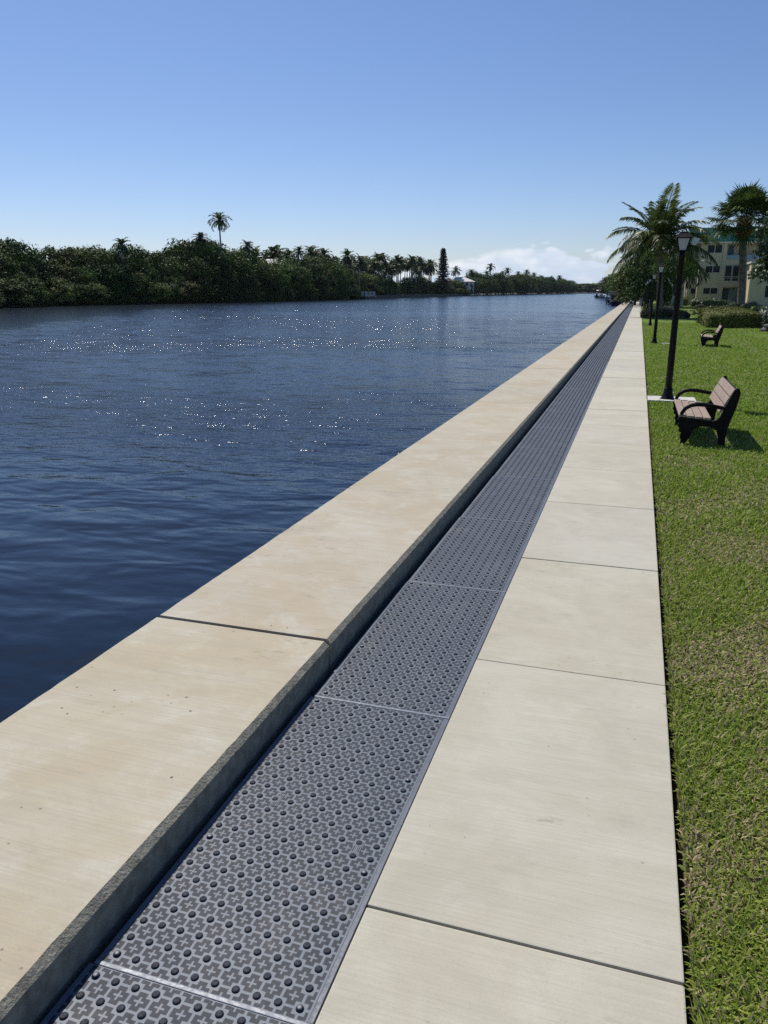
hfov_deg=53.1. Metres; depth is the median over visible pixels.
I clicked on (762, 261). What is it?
broadleaf tree
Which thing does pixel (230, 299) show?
mangrove bush
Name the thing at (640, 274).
bank tree
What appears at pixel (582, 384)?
tactile mat
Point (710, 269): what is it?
window
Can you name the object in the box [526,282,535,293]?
shore tree
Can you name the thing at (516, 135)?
sky
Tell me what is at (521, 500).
tactile mat
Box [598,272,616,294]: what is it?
bank tree
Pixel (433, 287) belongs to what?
bushy tree
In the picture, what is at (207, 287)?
mangrove bush
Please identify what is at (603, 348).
tactile mat
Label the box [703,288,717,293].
window
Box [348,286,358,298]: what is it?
mangrove bush
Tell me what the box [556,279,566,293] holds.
shore tree
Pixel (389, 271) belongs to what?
royal palm
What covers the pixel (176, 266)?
mangrove tree
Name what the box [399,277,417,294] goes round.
bushy tree
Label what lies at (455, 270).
royal palm
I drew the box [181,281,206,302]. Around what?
mangrove bush
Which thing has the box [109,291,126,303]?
mangrove bush
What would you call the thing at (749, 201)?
fan palm
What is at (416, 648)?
tactile mat
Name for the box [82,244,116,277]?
mangrove tree
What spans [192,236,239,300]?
mangrove tree
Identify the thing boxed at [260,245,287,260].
royal palm
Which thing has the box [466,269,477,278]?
royal palm
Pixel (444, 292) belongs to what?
bushy tree
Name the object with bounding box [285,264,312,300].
mangrove tree
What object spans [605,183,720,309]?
coconut palm
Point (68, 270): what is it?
mangrove tree
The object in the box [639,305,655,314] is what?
ornamental grass
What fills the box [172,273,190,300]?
mangrove tree
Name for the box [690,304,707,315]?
shrub
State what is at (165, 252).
mangrove tree
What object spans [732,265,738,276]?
window
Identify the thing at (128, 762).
seawall
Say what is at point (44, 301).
mangrove bush
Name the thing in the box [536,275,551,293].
shore tree
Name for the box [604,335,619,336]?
tactile mat
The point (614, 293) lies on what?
bank tree
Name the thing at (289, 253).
royal palm
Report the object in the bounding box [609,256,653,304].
bank tree
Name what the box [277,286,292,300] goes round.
mangrove bush
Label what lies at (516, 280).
shore tree
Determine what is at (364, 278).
mangrove tree
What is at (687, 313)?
ornamental grass
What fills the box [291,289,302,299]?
mangrove bush
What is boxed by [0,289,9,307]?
mangrove bush
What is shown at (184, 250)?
mangrove tree
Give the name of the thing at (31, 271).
mangrove tree
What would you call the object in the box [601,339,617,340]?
tactile mat
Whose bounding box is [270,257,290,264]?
mangrove tree
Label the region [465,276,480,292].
shore tree
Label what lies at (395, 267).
royal palm
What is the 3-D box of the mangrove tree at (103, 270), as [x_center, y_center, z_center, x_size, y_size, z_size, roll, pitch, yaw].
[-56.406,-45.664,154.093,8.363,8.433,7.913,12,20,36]
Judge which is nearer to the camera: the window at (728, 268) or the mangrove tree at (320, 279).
the window at (728, 268)
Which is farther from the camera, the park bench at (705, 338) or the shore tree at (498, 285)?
the shore tree at (498, 285)
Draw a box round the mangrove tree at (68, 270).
[56,265,87,305]
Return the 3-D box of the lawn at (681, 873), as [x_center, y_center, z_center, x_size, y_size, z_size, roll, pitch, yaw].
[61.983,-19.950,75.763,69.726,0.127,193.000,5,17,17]
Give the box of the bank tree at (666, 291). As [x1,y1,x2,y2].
[622,271,675,303]
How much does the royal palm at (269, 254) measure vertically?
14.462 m
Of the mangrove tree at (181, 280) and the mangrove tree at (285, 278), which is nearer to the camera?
the mangrove tree at (181, 280)
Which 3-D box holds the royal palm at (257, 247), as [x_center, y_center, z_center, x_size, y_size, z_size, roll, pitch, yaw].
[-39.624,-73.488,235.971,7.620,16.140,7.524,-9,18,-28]
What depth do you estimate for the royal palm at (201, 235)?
182.14 m
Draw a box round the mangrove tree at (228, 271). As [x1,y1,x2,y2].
[206,253,239,302]
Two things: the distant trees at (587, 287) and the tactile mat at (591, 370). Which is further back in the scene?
the distant trees at (587, 287)
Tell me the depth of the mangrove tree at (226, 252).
190.05 m
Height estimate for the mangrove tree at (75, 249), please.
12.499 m
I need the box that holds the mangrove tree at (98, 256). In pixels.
[75,246,118,290]
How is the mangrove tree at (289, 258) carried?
on the bank
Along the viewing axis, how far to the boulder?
33.94 m
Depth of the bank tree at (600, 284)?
340.82 m
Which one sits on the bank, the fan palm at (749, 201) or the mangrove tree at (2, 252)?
the mangrove tree at (2, 252)
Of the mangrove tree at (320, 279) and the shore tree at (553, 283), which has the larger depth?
the shore tree at (553, 283)
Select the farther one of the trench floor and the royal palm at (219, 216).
the royal palm at (219, 216)
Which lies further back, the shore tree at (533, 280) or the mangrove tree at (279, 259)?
the shore tree at (533, 280)
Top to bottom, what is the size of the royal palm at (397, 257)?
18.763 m
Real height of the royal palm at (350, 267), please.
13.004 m
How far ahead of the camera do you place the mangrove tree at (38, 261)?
148.46 m
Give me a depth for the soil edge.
2.87 m
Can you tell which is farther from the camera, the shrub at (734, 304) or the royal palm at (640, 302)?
the royal palm at (640, 302)
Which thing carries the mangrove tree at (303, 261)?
on the bank
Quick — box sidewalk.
[315,302,686,1023]
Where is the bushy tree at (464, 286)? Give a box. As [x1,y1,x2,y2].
[456,280,466,293]
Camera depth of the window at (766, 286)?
91.03 m
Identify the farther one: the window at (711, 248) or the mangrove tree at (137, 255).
the mangrove tree at (137, 255)
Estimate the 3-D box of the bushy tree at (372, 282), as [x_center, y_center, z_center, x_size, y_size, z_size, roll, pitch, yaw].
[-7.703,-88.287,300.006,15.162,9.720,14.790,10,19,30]
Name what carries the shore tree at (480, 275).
on the bank
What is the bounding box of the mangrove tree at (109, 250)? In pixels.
[102,247,128,259]
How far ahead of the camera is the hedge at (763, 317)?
37.10 m
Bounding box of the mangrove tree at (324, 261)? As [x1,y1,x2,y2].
[305,255,336,279]
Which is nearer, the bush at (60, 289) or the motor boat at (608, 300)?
the bush at (60, 289)
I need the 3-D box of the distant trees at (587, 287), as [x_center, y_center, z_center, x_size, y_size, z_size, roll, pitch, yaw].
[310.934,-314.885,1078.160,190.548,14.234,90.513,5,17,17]
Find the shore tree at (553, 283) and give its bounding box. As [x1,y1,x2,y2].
[547,277,561,293]
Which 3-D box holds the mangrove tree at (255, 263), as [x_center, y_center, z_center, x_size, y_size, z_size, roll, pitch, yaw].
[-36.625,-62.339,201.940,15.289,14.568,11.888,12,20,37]
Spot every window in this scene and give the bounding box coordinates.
[690,288,695,293]
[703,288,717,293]
[705,266,720,272]
[707,245,722,252]
[724,265,731,276]
[727,245,734,254]
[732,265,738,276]
[764,285,767,297]
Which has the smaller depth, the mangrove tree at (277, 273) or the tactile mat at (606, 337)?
the tactile mat at (606, 337)
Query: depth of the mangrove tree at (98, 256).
154.02 m
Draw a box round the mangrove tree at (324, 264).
[310,257,331,276]
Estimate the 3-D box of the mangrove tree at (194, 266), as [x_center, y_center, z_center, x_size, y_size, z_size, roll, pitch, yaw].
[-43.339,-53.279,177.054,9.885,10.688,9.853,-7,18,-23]
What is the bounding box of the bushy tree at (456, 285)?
[448,280,463,292]
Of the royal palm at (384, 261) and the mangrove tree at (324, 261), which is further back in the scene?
the royal palm at (384, 261)
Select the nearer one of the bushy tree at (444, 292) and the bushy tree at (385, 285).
the bushy tree at (385, 285)
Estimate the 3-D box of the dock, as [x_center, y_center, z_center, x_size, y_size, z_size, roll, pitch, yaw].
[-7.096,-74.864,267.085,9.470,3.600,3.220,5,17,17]
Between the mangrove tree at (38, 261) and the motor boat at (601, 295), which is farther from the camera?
the motor boat at (601, 295)
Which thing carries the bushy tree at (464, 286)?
on the bank
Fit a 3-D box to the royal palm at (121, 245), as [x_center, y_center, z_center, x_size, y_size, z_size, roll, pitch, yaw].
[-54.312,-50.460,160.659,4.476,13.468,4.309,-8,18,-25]
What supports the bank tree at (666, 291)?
on the lawn at (681, 873)
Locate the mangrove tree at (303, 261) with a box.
[289,257,316,272]
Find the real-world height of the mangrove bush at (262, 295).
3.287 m
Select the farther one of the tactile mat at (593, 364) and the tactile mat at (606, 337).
the tactile mat at (606, 337)
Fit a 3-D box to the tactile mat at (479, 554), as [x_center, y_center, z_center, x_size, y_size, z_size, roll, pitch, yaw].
[0.656,0.268,5.287,0.598,0.038,1.463,5,17,17]
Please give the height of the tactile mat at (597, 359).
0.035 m
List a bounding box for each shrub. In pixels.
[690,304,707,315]
[726,301,741,307]
[741,301,763,310]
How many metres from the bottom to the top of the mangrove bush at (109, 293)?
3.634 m
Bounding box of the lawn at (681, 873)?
[641,299,767,1023]
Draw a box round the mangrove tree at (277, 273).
[260,261,286,301]
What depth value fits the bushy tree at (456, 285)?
440.94 m
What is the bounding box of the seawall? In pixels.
[0,300,630,1023]
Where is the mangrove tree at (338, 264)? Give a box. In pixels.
[330,259,349,280]
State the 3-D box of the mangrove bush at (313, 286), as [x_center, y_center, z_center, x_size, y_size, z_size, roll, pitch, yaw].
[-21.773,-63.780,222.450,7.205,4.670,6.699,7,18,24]
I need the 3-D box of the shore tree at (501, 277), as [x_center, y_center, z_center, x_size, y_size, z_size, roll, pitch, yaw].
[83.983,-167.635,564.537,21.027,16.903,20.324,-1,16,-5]
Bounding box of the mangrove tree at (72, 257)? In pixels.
[50,246,102,282]
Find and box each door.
[721,288,729,300]
[728,288,737,302]
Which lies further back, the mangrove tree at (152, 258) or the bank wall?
the bank wall
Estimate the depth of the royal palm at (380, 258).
317.50 m
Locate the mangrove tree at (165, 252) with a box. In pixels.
[157,249,186,270]
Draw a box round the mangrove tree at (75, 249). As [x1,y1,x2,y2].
[54,245,98,261]
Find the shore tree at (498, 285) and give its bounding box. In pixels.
[490,279,501,294]
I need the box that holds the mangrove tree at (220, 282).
[195,267,227,301]
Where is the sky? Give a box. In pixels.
[0,0,767,283]
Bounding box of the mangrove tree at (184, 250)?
[157,237,210,281]
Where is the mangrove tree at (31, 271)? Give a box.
[13,265,48,304]
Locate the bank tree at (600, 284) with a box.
[594,274,611,292]
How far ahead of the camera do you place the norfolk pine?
394.53 m
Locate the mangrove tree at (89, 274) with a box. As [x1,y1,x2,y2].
[66,266,99,303]
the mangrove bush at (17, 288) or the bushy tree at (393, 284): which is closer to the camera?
the mangrove bush at (17, 288)
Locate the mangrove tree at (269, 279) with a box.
[253,265,284,300]
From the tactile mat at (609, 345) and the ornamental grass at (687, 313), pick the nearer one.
the tactile mat at (609, 345)
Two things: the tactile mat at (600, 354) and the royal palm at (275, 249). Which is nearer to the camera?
the tactile mat at (600, 354)
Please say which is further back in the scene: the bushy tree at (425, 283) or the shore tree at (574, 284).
the shore tree at (574, 284)
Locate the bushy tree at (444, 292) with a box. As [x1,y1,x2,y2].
[430,281,449,293]
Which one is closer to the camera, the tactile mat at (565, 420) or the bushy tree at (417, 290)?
the tactile mat at (565, 420)
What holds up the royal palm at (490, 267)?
on the bank
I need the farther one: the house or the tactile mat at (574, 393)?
the house
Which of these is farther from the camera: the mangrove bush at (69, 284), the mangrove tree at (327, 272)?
the mangrove tree at (327, 272)
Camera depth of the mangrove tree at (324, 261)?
248.81 m
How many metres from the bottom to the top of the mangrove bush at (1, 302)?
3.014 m
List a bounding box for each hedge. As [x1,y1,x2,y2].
[663,297,688,305]
[690,298,724,306]
[696,305,765,328]
[753,306,767,327]
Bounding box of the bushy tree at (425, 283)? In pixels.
[409,277,434,294]
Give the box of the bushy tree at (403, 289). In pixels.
[399,282,410,294]
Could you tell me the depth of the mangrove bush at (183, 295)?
169.68 m
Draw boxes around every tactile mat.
[40,963,289,1023]
[94,696,448,1023]
[314,581,505,719]
[409,517,535,591]
[461,476,555,523]
[494,448,568,479]
[516,427,577,450]
[533,411,585,429]
[546,398,590,412]
[556,388,595,399]
[564,380,599,388]
[570,373,602,380]
[576,367,605,372]
[580,361,607,366]
[585,357,609,361]
[588,353,611,356]
[592,349,612,352]
[595,346,614,349]
[597,343,615,346]
[599,341,616,343]
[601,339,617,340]
[603,336,618,338]
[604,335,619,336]
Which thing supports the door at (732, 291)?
in the apartment building
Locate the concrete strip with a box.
[647,396,695,405]
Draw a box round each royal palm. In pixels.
[112,237,131,276]
[191,232,208,259]
[207,212,232,253]
[239,240,255,252]
[250,245,267,259]
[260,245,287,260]
[260,251,280,259]
[284,248,296,258]
[291,245,306,263]
[299,245,321,259]
[314,248,334,260]
[339,248,355,267]
[345,263,356,271]
[352,253,368,272]
[366,258,384,286]
[370,252,385,274]
[373,253,390,274]
[379,263,398,280]
[389,254,403,287]
[389,260,402,279]
[391,259,406,282]
[405,255,419,294]
[409,264,423,294]
[415,256,426,293]
[422,262,436,278]
[422,262,436,280]
[427,260,437,284]
[451,266,461,276]
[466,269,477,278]
[484,270,492,294]
[485,263,495,294]
[503,267,511,275]
[620,248,652,305]
[664,251,711,306]
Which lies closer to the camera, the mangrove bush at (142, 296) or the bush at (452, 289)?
the mangrove bush at (142, 296)
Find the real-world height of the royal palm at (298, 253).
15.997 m
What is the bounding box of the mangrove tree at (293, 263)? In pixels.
[286,260,307,270]
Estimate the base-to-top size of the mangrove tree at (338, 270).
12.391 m
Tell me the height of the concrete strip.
0.116 m
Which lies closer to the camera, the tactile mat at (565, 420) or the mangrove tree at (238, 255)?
the tactile mat at (565, 420)
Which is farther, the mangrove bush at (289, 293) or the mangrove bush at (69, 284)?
the mangrove bush at (289, 293)
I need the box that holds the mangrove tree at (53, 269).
[35,257,68,303]
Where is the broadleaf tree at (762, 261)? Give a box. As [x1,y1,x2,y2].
[747,211,767,284]
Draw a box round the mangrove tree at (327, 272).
[324,269,338,298]
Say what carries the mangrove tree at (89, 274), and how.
on the bank
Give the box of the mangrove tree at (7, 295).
[0,276,11,305]
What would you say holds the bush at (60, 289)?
on the bank
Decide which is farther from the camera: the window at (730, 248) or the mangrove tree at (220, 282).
the mangrove tree at (220, 282)
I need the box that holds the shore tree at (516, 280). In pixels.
[507,275,522,293]
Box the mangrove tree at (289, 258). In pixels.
[282,255,294,262]
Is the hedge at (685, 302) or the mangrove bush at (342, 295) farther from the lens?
the mangrove bush at (342, 295)
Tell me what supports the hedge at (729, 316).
on the lawn at (681, 873)
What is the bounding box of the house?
[451,277,474,294]
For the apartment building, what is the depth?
98.80 m
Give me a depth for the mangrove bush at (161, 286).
163.16 m
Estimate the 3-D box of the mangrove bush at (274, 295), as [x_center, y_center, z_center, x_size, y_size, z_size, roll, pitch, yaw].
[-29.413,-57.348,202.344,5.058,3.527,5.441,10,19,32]
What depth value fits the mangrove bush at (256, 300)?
192.64 m
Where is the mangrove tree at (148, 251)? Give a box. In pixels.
[140,250,165,274]
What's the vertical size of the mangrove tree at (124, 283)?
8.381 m
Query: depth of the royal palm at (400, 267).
351.84 m
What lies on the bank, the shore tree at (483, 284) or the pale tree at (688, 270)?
the shore tree at (483, 284)
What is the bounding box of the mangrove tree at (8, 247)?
[0,239,38,304]
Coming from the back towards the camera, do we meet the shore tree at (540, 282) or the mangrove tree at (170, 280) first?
the shore tree at (540, 282)
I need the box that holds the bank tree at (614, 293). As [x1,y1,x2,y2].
[608,276,618,295]
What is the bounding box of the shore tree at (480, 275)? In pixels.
[467,271,490,294]
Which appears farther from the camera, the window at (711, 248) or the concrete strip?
the window at (711, 248)
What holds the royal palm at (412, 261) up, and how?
on the bank
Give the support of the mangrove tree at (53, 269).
on the bank
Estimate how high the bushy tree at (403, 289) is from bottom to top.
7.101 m
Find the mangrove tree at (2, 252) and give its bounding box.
[0,244,22,291]
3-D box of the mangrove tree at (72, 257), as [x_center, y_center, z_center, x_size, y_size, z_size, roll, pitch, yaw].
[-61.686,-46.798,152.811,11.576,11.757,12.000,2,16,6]
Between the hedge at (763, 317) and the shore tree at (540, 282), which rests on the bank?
the shore tree at (540, 282)
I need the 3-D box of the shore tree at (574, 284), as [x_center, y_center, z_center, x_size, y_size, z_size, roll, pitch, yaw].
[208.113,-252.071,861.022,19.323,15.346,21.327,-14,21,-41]
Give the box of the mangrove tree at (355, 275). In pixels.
[349,269,363,298]
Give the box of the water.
[0,293,620,722]
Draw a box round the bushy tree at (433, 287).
[429,284,441,293]
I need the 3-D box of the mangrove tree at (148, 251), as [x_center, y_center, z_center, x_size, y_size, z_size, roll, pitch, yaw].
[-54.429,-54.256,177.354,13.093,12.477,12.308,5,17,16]
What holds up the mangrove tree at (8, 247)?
on the bank
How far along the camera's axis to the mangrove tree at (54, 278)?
140.47 m
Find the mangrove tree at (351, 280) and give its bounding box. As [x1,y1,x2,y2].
[337,269,355,296]
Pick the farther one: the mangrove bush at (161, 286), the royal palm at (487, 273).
the royal palm at (487, 273)
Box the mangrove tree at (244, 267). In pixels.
[230,259,261,300]
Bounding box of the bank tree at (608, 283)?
[602,272,617,293]
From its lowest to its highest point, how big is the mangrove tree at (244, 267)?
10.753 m
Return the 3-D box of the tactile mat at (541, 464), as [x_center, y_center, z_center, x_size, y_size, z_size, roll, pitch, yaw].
[1.555,-0.501,7.965,0.584,0.035,1.463,5,17,17]
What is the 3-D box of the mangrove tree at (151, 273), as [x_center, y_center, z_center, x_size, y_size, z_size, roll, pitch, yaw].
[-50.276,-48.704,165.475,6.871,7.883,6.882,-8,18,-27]
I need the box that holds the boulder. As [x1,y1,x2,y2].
[760,324,767,331]
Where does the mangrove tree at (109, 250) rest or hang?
on the bank
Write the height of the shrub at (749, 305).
1.096 m
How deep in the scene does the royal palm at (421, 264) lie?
380.33 m
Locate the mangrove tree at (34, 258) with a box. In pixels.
[0,237,54,290]
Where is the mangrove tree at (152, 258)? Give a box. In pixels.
[136,252,178,301]
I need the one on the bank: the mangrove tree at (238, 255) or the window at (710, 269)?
the mangrove tree at (238, 255)
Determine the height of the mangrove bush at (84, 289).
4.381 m
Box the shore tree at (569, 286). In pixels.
[559,279,573,293]
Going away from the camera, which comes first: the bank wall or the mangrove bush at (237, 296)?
the mangrove bush at (237, 296)
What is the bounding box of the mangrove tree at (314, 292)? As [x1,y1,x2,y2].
[291,267,318,299]
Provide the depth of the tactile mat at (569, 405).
11.95 m
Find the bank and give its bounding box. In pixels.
[0,293,592,307]
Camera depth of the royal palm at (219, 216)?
186.03 m
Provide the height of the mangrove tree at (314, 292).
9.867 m
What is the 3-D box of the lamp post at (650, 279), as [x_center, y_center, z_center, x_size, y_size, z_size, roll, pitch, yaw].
[18.324,-14.836,53.216,0.280,2.668,0.280,5,17,17]
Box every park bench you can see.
[672,376,740,446]
[700,324,723,346]
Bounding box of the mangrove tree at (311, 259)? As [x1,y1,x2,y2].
[301,256,325,277]
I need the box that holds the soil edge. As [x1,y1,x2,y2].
[642,330,687,1023]
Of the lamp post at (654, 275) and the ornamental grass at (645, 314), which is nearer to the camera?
the lamp post at (654, 275)
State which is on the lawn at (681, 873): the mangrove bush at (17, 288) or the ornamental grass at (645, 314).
the ornamental grass at (645, 314)
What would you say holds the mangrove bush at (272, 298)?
on the bank
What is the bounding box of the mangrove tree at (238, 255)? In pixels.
[227,248,258,289]
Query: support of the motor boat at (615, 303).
on the water
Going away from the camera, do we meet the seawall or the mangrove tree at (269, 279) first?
the seawall
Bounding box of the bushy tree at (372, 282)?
[361,274,384,294]
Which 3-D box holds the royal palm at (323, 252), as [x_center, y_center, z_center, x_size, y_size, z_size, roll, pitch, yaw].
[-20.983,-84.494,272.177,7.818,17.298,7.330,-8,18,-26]
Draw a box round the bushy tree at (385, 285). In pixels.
[370,275,392,294]
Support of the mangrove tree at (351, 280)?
on the bank
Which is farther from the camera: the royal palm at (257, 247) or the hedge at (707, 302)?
the royal palm at (257, 247)
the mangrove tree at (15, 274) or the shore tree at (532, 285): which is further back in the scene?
the shore tree at (532, 285)
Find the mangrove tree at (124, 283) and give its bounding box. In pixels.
[101,263,141,304]
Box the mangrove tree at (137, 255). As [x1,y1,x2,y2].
[111,244,161,297]
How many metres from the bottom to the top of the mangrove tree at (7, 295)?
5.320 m
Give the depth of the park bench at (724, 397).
8.97 m
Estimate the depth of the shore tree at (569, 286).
832.32 m
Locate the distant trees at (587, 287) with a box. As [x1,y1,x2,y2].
[561,283,598,292]
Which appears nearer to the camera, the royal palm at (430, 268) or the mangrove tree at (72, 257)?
the mangrove tree at (72, 257)
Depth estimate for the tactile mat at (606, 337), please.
29.44 m
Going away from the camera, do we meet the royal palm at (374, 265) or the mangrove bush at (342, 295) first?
the mangrove bush at (342, 295)
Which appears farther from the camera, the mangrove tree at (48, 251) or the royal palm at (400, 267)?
the royal palm at (400, 267)
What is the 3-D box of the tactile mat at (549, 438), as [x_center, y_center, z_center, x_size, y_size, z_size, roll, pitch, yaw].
[2.002,-0.886,9.306,0.584,0.035,1.463,5,17,17]
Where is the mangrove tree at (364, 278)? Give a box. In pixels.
[355,271,369,298]
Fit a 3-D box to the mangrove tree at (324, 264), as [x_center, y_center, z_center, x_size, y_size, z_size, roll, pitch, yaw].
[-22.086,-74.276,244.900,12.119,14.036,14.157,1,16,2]
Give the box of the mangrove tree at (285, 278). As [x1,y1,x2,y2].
[270,265,291,300]
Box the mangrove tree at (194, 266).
[176,257,215,302]
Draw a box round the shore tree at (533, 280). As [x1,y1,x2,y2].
[524,273,537,293]
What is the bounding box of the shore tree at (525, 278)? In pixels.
[509,274,532,293]
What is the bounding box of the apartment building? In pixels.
[684,226,767,305]
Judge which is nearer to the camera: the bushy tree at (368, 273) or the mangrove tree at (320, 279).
the mangrove tree at (320, 279)
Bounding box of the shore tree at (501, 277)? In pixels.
[491,272,511,294]
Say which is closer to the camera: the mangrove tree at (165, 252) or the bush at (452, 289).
the mangrove tree at (165, 252)
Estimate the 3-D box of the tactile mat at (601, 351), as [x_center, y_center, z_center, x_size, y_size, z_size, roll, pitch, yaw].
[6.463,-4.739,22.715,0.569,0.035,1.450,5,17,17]
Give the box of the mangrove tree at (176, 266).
[153,256,193,289]
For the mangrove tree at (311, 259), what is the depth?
238.19 m
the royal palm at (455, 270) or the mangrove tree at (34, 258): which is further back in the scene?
the royal palm at (455, 270)
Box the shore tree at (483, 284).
[474,279,489,294]
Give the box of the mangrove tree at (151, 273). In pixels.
[139,267,165,301]
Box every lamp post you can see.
[645,280,648,307]
[647,278,651,307]
[648,273,656,325]
[651,263,665,343]
[660,231,699,399]
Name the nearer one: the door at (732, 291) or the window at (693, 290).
the door at (732, 291)
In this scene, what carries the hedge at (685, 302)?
on the lawn at (681, 873)
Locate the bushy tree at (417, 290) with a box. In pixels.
[400,281,422,294]
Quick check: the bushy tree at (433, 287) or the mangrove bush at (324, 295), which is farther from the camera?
the bushy tree at (433, 287)
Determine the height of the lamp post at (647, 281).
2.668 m
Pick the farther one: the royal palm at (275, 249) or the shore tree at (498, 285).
the shore tree at (498, 285)
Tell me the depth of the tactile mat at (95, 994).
1.91 m
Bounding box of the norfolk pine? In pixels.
[434,248,452,293]
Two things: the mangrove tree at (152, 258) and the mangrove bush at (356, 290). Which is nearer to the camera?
the mangrove tree at (152, 258)
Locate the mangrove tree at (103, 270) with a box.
[90,262,124,304]
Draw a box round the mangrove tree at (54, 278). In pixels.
[44,276,68,304]
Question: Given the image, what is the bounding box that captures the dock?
[360,291,376,298]
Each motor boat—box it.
[594,290,604,297]
[607,291,618,303]
[610,294,619,305]
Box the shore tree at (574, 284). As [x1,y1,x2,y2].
[566,280,578,292]
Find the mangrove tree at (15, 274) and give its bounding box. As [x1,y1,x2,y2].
[0,255,35,305]
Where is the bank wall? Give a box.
[364,294,468,298]
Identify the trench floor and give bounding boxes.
[313,304,630,696]
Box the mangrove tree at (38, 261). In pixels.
[23,250,52,275]
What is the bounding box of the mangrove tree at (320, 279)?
[302,262,332,299]
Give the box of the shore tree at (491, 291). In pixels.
[482,280,497,294]
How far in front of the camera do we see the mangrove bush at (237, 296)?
187.17 m
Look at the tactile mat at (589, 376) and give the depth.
16.00 m
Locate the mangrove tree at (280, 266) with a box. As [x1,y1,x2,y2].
[270,261,293,287]
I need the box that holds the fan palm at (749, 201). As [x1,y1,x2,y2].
[704,180,767,306]
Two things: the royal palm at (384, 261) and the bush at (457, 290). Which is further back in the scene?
the bush at (457, 290)
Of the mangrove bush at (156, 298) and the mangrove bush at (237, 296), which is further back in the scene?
the mangrove bush at (237, 296)
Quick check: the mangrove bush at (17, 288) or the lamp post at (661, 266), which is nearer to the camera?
the lamp post at (661, 266)
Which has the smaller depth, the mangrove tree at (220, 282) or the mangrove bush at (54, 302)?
the mangrove bush at (54, 302)
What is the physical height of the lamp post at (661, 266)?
2.668 m
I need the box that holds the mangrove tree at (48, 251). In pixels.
[40,245,63,263]
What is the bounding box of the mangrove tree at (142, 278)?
[129,272,154,302]
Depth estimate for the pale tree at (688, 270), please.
81.97 m
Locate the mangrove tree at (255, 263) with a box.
[233,246,266,300]
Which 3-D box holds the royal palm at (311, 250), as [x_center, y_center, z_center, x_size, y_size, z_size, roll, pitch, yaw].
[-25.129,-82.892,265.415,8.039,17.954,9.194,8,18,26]
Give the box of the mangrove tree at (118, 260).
[95,250,138,280]
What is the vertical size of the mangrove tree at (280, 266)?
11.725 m
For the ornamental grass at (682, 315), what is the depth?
50.65 m
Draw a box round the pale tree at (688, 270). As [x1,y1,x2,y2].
[646,255,697,306]
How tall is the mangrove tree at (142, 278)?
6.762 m
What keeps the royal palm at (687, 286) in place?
on the lawn at (681, 873)
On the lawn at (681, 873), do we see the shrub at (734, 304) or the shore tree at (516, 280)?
the shrub at (734, 304)
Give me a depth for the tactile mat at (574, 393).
13.21 m
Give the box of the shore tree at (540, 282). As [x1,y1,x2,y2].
[534,278,547,293]
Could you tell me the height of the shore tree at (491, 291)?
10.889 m
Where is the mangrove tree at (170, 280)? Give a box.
[161,276,183,301]
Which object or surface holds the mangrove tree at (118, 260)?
on the bank
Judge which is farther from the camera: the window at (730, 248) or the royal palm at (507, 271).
the royal palm at (507, 271)
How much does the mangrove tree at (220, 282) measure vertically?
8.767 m
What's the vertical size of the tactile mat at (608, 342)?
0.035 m
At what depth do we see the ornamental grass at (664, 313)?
50.57 m
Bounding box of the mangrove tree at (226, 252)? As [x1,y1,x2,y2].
[202,241,238,275]
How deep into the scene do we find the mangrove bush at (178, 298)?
166.61 m
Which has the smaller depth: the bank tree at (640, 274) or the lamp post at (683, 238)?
the lamp post at (683, 238)
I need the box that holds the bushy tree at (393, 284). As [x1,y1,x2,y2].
[383,279,401,294]
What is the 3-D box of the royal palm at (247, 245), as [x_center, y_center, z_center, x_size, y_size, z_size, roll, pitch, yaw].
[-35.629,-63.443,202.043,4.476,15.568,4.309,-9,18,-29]
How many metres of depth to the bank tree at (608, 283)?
253.79 m
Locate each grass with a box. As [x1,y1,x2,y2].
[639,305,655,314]
[640,309,653,318]
[652,306,672,318]
[669,308,685,318]
[682,309,690,317]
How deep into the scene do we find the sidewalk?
2.62 m
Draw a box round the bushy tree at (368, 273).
[362,272,387,294]
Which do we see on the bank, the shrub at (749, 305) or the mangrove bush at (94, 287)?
the mangrove bush at (94, 287)
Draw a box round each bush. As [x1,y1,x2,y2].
[0,277,37,305]
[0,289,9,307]
[0,293,5,307]
[10,277,51,304]
[10,293,29,305]
[32,294,50,305]
[43,291,61,305]
[45,278,83,304]
[51,284,75,303]
[65,282,94,304]
[82,283,110,304]
[93,287,116,303]
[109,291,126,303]
[131,291,144,302]
[136,286,161,302]
[146,282,174,302]
[159,283,184,302]
[171,288,191,302]
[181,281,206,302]
[191,283,215,302]
[217,291,234,301]
[231,291,243,301]
[247,291,261,301]
[252,289,265,301]
[260,288,274,300]
[267,289,281,300]
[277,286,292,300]
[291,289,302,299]
[304,284,320,299]
[314,284,328,298]
[336,284,344,298]
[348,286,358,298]
[351,285,361,297]
[448,286,454,293]
[454,288,464,294]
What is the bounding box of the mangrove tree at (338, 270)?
[327,262,351,299]
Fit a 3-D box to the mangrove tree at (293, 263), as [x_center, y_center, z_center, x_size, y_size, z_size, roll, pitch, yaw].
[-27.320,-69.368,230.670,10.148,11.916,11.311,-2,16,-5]
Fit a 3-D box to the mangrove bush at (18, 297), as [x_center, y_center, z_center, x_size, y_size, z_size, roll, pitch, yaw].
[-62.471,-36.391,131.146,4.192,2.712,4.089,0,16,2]
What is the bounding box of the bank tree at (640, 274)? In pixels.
[620,247,674,306]
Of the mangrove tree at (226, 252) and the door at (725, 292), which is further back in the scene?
the mangrove tree at (226, 252)

